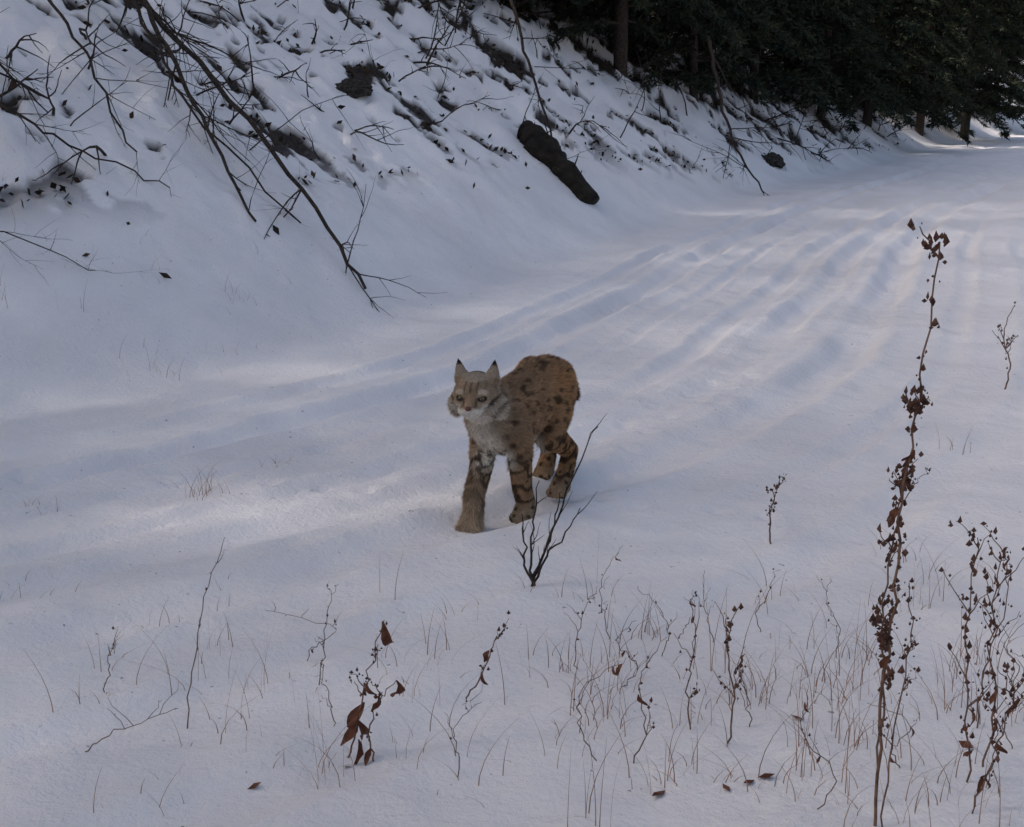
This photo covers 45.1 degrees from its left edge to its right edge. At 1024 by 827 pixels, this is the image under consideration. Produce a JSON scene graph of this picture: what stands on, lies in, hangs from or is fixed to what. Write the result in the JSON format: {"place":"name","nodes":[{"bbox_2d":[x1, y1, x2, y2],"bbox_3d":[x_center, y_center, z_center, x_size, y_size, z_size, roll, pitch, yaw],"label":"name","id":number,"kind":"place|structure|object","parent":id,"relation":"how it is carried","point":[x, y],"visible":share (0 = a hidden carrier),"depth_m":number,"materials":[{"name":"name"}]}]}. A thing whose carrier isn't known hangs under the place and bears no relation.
{"place":"outdoors","nodes":[
{"label":"outdoors","id":0,"kind":"place"},
{"bbox_2d":[0,0,1023,826],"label":"snowy ground","id":1,"kind":"structure","parent":0,"point":[732,346],"depth_m":5.57,"materials":[{"name":"white snow"}]},
{"bbox_2d":[0,7,50,125],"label":"fallen branch","id":2,"kind":"object","parent":1,"relation":"on","point":[14,79],"visible":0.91,"depth_m":7.93,"materials":[{"name":"brown wood"}]},
{"bbox_2d":[0,204,148,282],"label":"fallen branch","id":3,"kind":"object","parent":1,"relation":"on","point":[47,249],"visible":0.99,"depth_m":6.94,"materials":[{"name":"brown wood"}]},
{"bbox_2d":[0,48,186,197],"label":"fallen branch","id":4,"kind":"object","parent":1,"relation":"on","point":[20,115],"visible":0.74,"depth_m":7.65,"materials":[{"name":"brown wood"}]},
{"bbox_2d":[36,0,186,192],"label":"fallen branch","id":5,"kind":"object","parent":1,"relation":"on","point":[56,9],"visible":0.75,"depth_m":8.43,"materials":[{"name":"brown wood"}]},
{"bbox_2d":[103,627,123,692],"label":"dry weed","id":6,"kind":"object","parent":1,"relation":"on","point":[114,642],"visible":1,"depth_m":2.99,"materials":[{"name":"brown plant"}]},
{"bbox_2d":[85,681,178,751],"bbox_3d":[-0.840,0.674,2.701,0.220,0.165,0.038,-1,12,-6],"label":"dry weed","id":7,"kind":"object","parent":1,"relation":"on","point":[130,722],"visible":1,"depth_m":2.71,"materials":[{"name":"brown plant"}]},
{"bbox_2d":[80,0,314,223],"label":"fallen branch","id":8,"kind":"object","parent":1,"relation":"on","point":[140,18],"visible":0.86,"depth_m":8.92,"materials":[{"name":"brown wood"}]},
{"bbox_2d":[186,537,224,728],"bbox_3d":[-0.691,0.502,2.783,0.112,0.470,0.022,0,12,0],"label":"dry weed","id":9,"kind":"object","parent":1,"relation":"on","point":[206,589],"visible":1,"depth_m":2.78,"materials":[{"name":"brown plant"}]},
{"bbox_2d":[141,0,293,221],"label":"fallen branch","id":10,"kind":"object","parent":1,"relation":"on","point":[167,47],"visible":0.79,"depth_m":8.81,"materials":[{"name":"brown wood"}]},
{"bbox_2d":[116,0,445,317],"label":"fallen branch","id":11,"kind":"object","parent":1,"relation":"on","point":[171,32],"visible":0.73,"depth_m":9.03,"materials":[{"name":"brown wood"}]},
{"bbox_2d":[266,603,339,660],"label":"dry weed","id":12,"kind":"object","parent":1,"relation":"on","point":[313,622],"visible":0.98,"depth_m":3.19,"materials":[{"name":"orange plant"}]},
{"bbox_2d":[315,584,338,684],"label":"dry weed","id":13,"kind":"object","parent":1,"relation":"on","point":[324,634],"visible":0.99,"depth_m":3.02,"materials":[{"name":"brown plant"}]},
{"bbox_2d":[319,658,335,725],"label":"dry weed","id":14,"kind":"object","parent":1,"relation":"on","point":[328,693],"visible":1,"depth_m":2.79,"materials":[{"name":"brown plant"}]},
{"bbox_2d":[335,78,372,98],"bbox_3d":[-1.534,-3.103,11.795,0.420,0.218,0.320,-2,12,-7],"label":"rock","id":15,"kind":"object","parent":1,"relation":"on","point":[351,87],"visible":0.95,"depth_m":11.71,"materials":[{"name":"grey stone"}]},
{"bbox_2d":[340,621,393,765],"bbox_3d":[-0.316,0.609,2.689,0.120,0.336,0.069,0,12,0],"label":"dry weed","id":16,"kind":"object","parent":1,"relation":"on","point":[355,723],"visible":1,"depth_m":2.70,"materials":[{"name":"orange plant"}]},
{"bbox_2d":[364,678,404,765],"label":"dry weed","id":17,"kind":"object","parent":1,"relation":"on","point":[399,691],"visible":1,"depth_m":2.68,"materials":[{"name":"orange plant"}]},
{"bbox_2d":[0,0,917,184],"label":"bare brush","id":18,"kind":"object","parent":1,"relation":"on","point":[27,78],"visible":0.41,"depth_m":13.60,"materials":[{"name":"brown plant"}]},
{"bbox_2d":[0,0,924,278],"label":"leaf litter","id":19,"kind":"object","parent":1,"relation":"on","point":[276,230],"visible":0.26,"depth_m":13.97,"materials":[{"name":"brown plant"}]},
{"bbox_2d":[445,684,482,776],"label":"dry weed","id":20,"kind":"object","parent":1,"relation":"on","point":[450,738],"visible":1,"depth_m":2.57,"materials":[{"name":"brown plant"}]},
{"bbox_2d":[465,610,510,701],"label":"dry weed","id":21,"kind":"object","parent":1,"relation":"on","point":[486,655],"visible":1,"depth_m":2.94,"materials":[{"name":"orange plant"}]},
{"bbox_2d":[0,102,1023,826],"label":"dry grass","id":22,"kind":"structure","parent":1,"relation":"on","point":[798,730],"depth_m":2.87,"materials":[{"name":"brown plant"}]},
{"bbox_2d":[446,353,580,533],"bbox_3d":[0.032,0.051,4.486,0.283,0.667,0.915,6,18,26],"label":"bobcat","id":23,"kind":"object","parent":1,"relation":"on","point":[521,409],"visible":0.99,"depth_m":4.34,"materials":[{"name":"fur"}]},
{"bbox_2d":[517,117,599,204],"bbox_3d":[0.503,-2.778,13.760,0.561,1.041,1.113,-7,14,-29],"label":"rotten log","id":24,"kind":"object","parent":1,"relation":"on","point":[570,175],"visible":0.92,"depth_m":13.68,"materials":[{"name":"brown wood"}]},
{"bbox_2d":[503,0,617,163],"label":"fallen branch","id":25,"kind":"object","parent":1,"relation":"on","point":[516,18],"visible":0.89,"depth_m":14.37,"materials":[{"name":"brown wood"}]},
{"bbox_2d":[515,415,605,586],"bbox_3d":[0.141,0.260,3.624,0.269,0.538,0.138,1,12,5],"label":"twiggy shrub","id":26,"kind":"object","parent":1,"relation":"on","point":[532,578],"visible":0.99,"depth_m":3.63,"materials":[{"name":"black plant"}]},
{"bbox_2d":[563,586,598,668],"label":"dry weed","id":27,"kind":"object","parent":1,"relation":"on","point":[582,613],"visible":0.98,"depth_m":3.09,"materials":[{"name":"brown plant"}]},
{"bbox_2d":[499,0,695,30],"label":"conifer tree","id":28,"kind":"object","parent":1,"relation":"on","point":[565,3],"visible":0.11,"depth_m":20.31,"materials":[{"name":"green plant"}]},
{"bbox_2d":[573,655,629,760],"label":"dry weed","id":29,"kind":"object","parent":1,"relation":"on","point":[618,668],"visible":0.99,"depth_m":2.62,"materials":[{"name":"orange plant"}]},
{"bbox_2d":[598,546,621,639],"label":"dry weed","id":30,"kind":"object","parent":1,"relation":"on","point":[599,605],"visible":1,"depth_m":3.26,"materials":[{"name":"orange plant"}]},
{"bbox_2d":[248,715,972,795],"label":"fallen leaves","id":31,"kind":"object","parent":1,"relation":"on","point":[726,787],"visible":0.93,"depth_m":2.58,"materials":[{"name":"orange plant"}]},
{"bbox_2d":[613,620,649,686],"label":"dry weed","id":32,"kind":"object","parent":1,"relation":"on","point":[622,654],"visible":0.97,"depth_m":2.97,"materials":[{"name":"orange plant"}]},
{"bbox_2d":[518,0,761,80],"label":"conifer tree","id":33,"kind":"object","parent":1,"relation":"on","point":[623,22],"visible":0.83,"depth_m":19.87,"materials":[{"name":"green plant"}]},
{"bbox_2d":[633,637,666,763],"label":"dry weed","id":34,"kind":"object","parent":1,"relation":"on","point":[640,700],"visible":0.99,"depth_m":2.61,"materials":[{"name":"orange plant"}]},
{"bbox_2d":[638,589,676,655],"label":"dry weed","id":35,"kind":"object","parent":1,"relation":"on","point":[655,602],"visible":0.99,"depth_m":3.12,"materials":[{"name":"brown plant"}]},
{"bbox_2d":[546,0,782,70],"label":"conifer tree","id":36,"kind":"object","parent":1,"relation":"on","point":[739,52],"visible":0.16,"depth_m":21.00,"materials":[{"name":"green plant"}]},
{"bbox_2d":[669,604,701,729],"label":"dry weed","id":37,"kind":"object","parent":1,"relation":"on","point":[694,688],"visible":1,"depth_m":2.73,"materials":[{"name":"brown plant"}]},
{"bbox_2d":[679,591,695,637],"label":"dry weed","id":38,"kind":"object","parent":1,"relation":"on","point":[692,604],"visible":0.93,"depth_m":3.25,"materials":[{"name":"orange plant"}]},
{"bbox_2d":[694,571,713,642],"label":"dry weed","id":39,"kind":"object","parent":1,"relation":"on","point":[703,606],"visible":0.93,"depth_m":3.20,"materials":[{"name":"brown plant"}]},
{"bbox_2d":[612,0,797,107],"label":"conifer tree","id":40,"kind":"object","parent":1,"relation":"on","point":[695,57],"visible":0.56,"depth_m":21.09,"materials":[{"name":"green plant"}]},
{"bbox_2d":[712,600,743,742],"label":"dry weed","id":41,"kind":"object","parent":1,"relation":"on","point":[728,638],"visible":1,"depth_m":2.65,"materials":[{"name":"brown plant"}]},
{"bbox_2d":[665,39,801,195],"bbox_3d":[3.147,-3.989,18.343,2.169,3.124,2.800,-6,14,-26],"label":"fallen branch","id":42,"kind":"object","parent":1,"relation":"on","point":[713,60],"visible":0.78,"depth_m":18.07,"materials":[{"name":"brown wood"}]},
{"bbox_2d":[646,0,840,80],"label":"conifer tree","id":43,"kind":"object","parent":1,"relation":"on","point":[817,34],"visible":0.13,"depth_m":23.99,"materials":[{"name":"green plant"}]},
{"bbox_2d":[738,646,751,726],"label":"dry weed","id":44,"kind":"object","parent":1,"relation":"on","point":[741,658],"visible":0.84,"depth_m":2.76,"materials":[{"name":"orange plant"}]},
{"bbox_2d":[672,0,858,116],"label":"conifer tree","id":45,"kind":"object","parent":1,"relation":"on","point":[782,78],"visible":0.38,"depth_m":23.16,"materials":[{"name":"green plant"}]},
{"bbox_2d":[755,568,778,631],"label":"dry weed","id":46,"kind":"object","parent":1,"relation":"on","point":[764,601],"visible":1,"depth_m":3.29,"materials":[{"name":"brown plant"}]},
{"bbox_2d":[761,152,785,168],"bbox_3d":[4.408,-4.289,21.008,0.504,0.285,0.818,18,25,2],"label":"rock","id":47,"kind":"object","parent":1,"relation":"on","point":[773,159],"visible":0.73,"depth_m":20.80,"materials":[{"name":"grey stone"}]},
{"bbox_2d":[765,474,786,543],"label":"dry weed","id":48,"kind":"object","parent":1,"relation":"on","point":[776,486],"visible":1,"depth_m":4.03,"materials":[{"name":"brown plant"}]},
{"bbox_2d":[725,1,860,78],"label":"conifer tree","id":49,"kind":"object","parent":1,"relation":"on","point":[807,10],"visible":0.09,"depth_m":26.73,"materials":[{"name":"green plant"}]},
{"bbox_2d":[800,687,836,809],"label":"dry weed","id":50,"kind":"object","parent":1,"relation":"on","point":[809,735],"visible":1,"depth_m":2.42,"materials":[{"name":"orange plant"}]},
{"bbox_2d":[818,579,840,657],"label":"dry weed","id":51,"kind":"object","parent":1,"relation":"on","point":[833,616],"visible":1,"depth_m":3.10,"materials":[{"name":"brown plant"}]},
{"bbox_2d":[759,0,908,134],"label":"conifer tree","id":52,"kind":"object","parent":1,"relation":"on","point":[844,100],"visible":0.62,"depth_m":26.06,"materials":[{"name":"green plant"}]},
{"bbox_2d":[773,2,907,113],"bbox_3d":[7.813,-11.889,30.263,4.710,8.829,4.206,-2,11,-12],"label":"conifer tree","id":53,"kind":"object","parent":1,"relation":"on","point":[847,51],"visible":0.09,"depth_m":29.48,"materials":[{"name":"green plant"}]},
{"bbox_2d":[810,0,972,146],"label":"conifer tree","id":54,"kind":"object","parent":1,"relation":"on","point":[901,25],"visible":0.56,"depth_m":29.72,"materials":[{"name":"green plant"}]},
{"bbox_2d":[867,697,919,767],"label":"dry weed","id":55,"kind":"object","parent":1,"relation":"on","point":[891,759],"visible":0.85,"depth_m":2.60,"materials":[{"name":"orange plant"}]},
{"bbox_2d":[872,451,923,763],"bbox_3d":[0.740,0.433,2.394,0.086,0.728,0.063,0,12,0],"label":"dry weed","id":56,"kind":"object","parent":1,"relation":"on","point":[890,673],"visible":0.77,"depth_m":2.36,"materials":[{"name":"orange plant"}]},
{"bbox_2d":[877,578,921,826],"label":"dry weed","id":57,"kind":"object","parent":1,"relation":"on","point":[915,644],"visible":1,"depth_m":2.28,"materials":[{"name":"brown plant"}]},
{"bbox_2d":[845,0,967,89],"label":"conifer tree","id":58,"kind":"object","parent":1,"relation":"on","point":[952,71],"visible":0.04,"depth_m":33.95,"materials":[{"name":"green plant"}]},
{"bbox_2d":[869,219,949,826],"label":"dry weed","id":59,"kind":"object","parent":1,"relation":"on","point":[885,637],"visible":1,"depth_m":2.25,"materials":[{"name":"orange plant"}]},
{"bbox_2d":[905,468,931,499],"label":"dry weed","id":60,"kind":"object","parent":1,"relation":"on","point":[914,483],"visible":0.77,"depth_m":4.56,"materials":[{"name":"brown plant"}]},
{"bbox_2d":[898,1,986,115],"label":"conifer tree","id":61,"kind":"object","parent":1,"relation":"on","point":[963,10],"visible":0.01,"depth_m":37.74,"materials":[{"name":"green plant"}]},
{"bbox_2d":[877,0,1008,137],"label":"conifer tree","id":62,"kind":"object","parent":1,"relation":"on","point":[961,41],"visible":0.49,"depth_m":33.52,"materials":[{"name":"green plant"}]},
{"bbox_2d":[899,0,1023,139],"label":"conifer tree","id":63,"kind":"object","parent":1,"relation":"on","point":[994,92],"visible":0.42,"depth_m":36.64,"materials":[{"name":"green plant"}]},
{"bbox_2d":[939,516,995,782],"bbox_3d":[0.915,0.487,2.495,0.126,0.587,0.056,4,13,18],"label":"dry weed","id":64,"kind":"object","parent":1,"relation":"on","point":[968,646],"visible":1,"depth_m":2.49,"materials":[{"name":"orange plant"}]},
{"bbox_2d":[937,2,1022,87],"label":"conifer tree","id":65,"kind":"object","parent":1,"relation":"on","point":[981,43],"visible":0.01,"depth_m":43.60,"materials":[{"name":"green plant"}]},
{"bbox_2d":[958,0,1023,123],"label":"conifer tree","id":66,"kind":"object","parent":1,"relation":"on","point":[1017,82],"visible":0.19,"depth_m":41.79,"materials":[{"name":"green plant"}]},
{"bbox_2d":[971,658,1023,813],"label":"dry weed","id":67,"kind":"object","parent":1,"relation":"on","point":[981,782],"visible":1,"depth_m":2.39,"materials":[{"name":"orange plant"}]},
{"bbox_2d":[976,553,1020,727],"bbox_3d":[1.090,0.517,2.773,0.082,0.432,0.059,9,15,35],"label":"dry weed","id":68,"kind":"object","parent":1,"relation":"on","point":[986,672],"visible":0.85,"depth_m":2.77,"materials":[{"name":"orange plant"}]},
{"bbox_2d":[974,521,1023,766],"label":"dry weed","id":69,"kind":"object","parent":1,"relation":"on","point":[993,698],"visible":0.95,"depth_m":2.55,"materials":[{"name":"orange plant"}]},
{"bbox_2d":[986,685,1023,784],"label":"dry weed","id":70,"kind":"object","parent":1,"relation":"on","point":[996,736],"visible":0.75,"depth_m":2.51,"materials":[{"name":"brown plant"}]},
{"bbox_2d":[992,302,1017,389],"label":"dry weed","id":71,"kind":"object","parent":1,"relation":"on","point":[1007,340],"visible":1,"depth_m":6.48,"materials":[{"name":"brown plant"}]},
{"bbox_2d":[992,676,1023,748],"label":"dry weed","id":72,"kind":"object","parent":1,"relation":"on","point":[1022,679],"visible":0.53,"depth_m":2.71,"materials":[{"name":"brown plant"}]},
{"bbox_2d":[999,622,1022,691],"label":"dry weed","id":73,"kind":"object","parent":1,"relation":"on","point":[1010,651],"visible":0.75,"depth_m":2.98,"materials":[{"name":"brown plant"}]}
]}

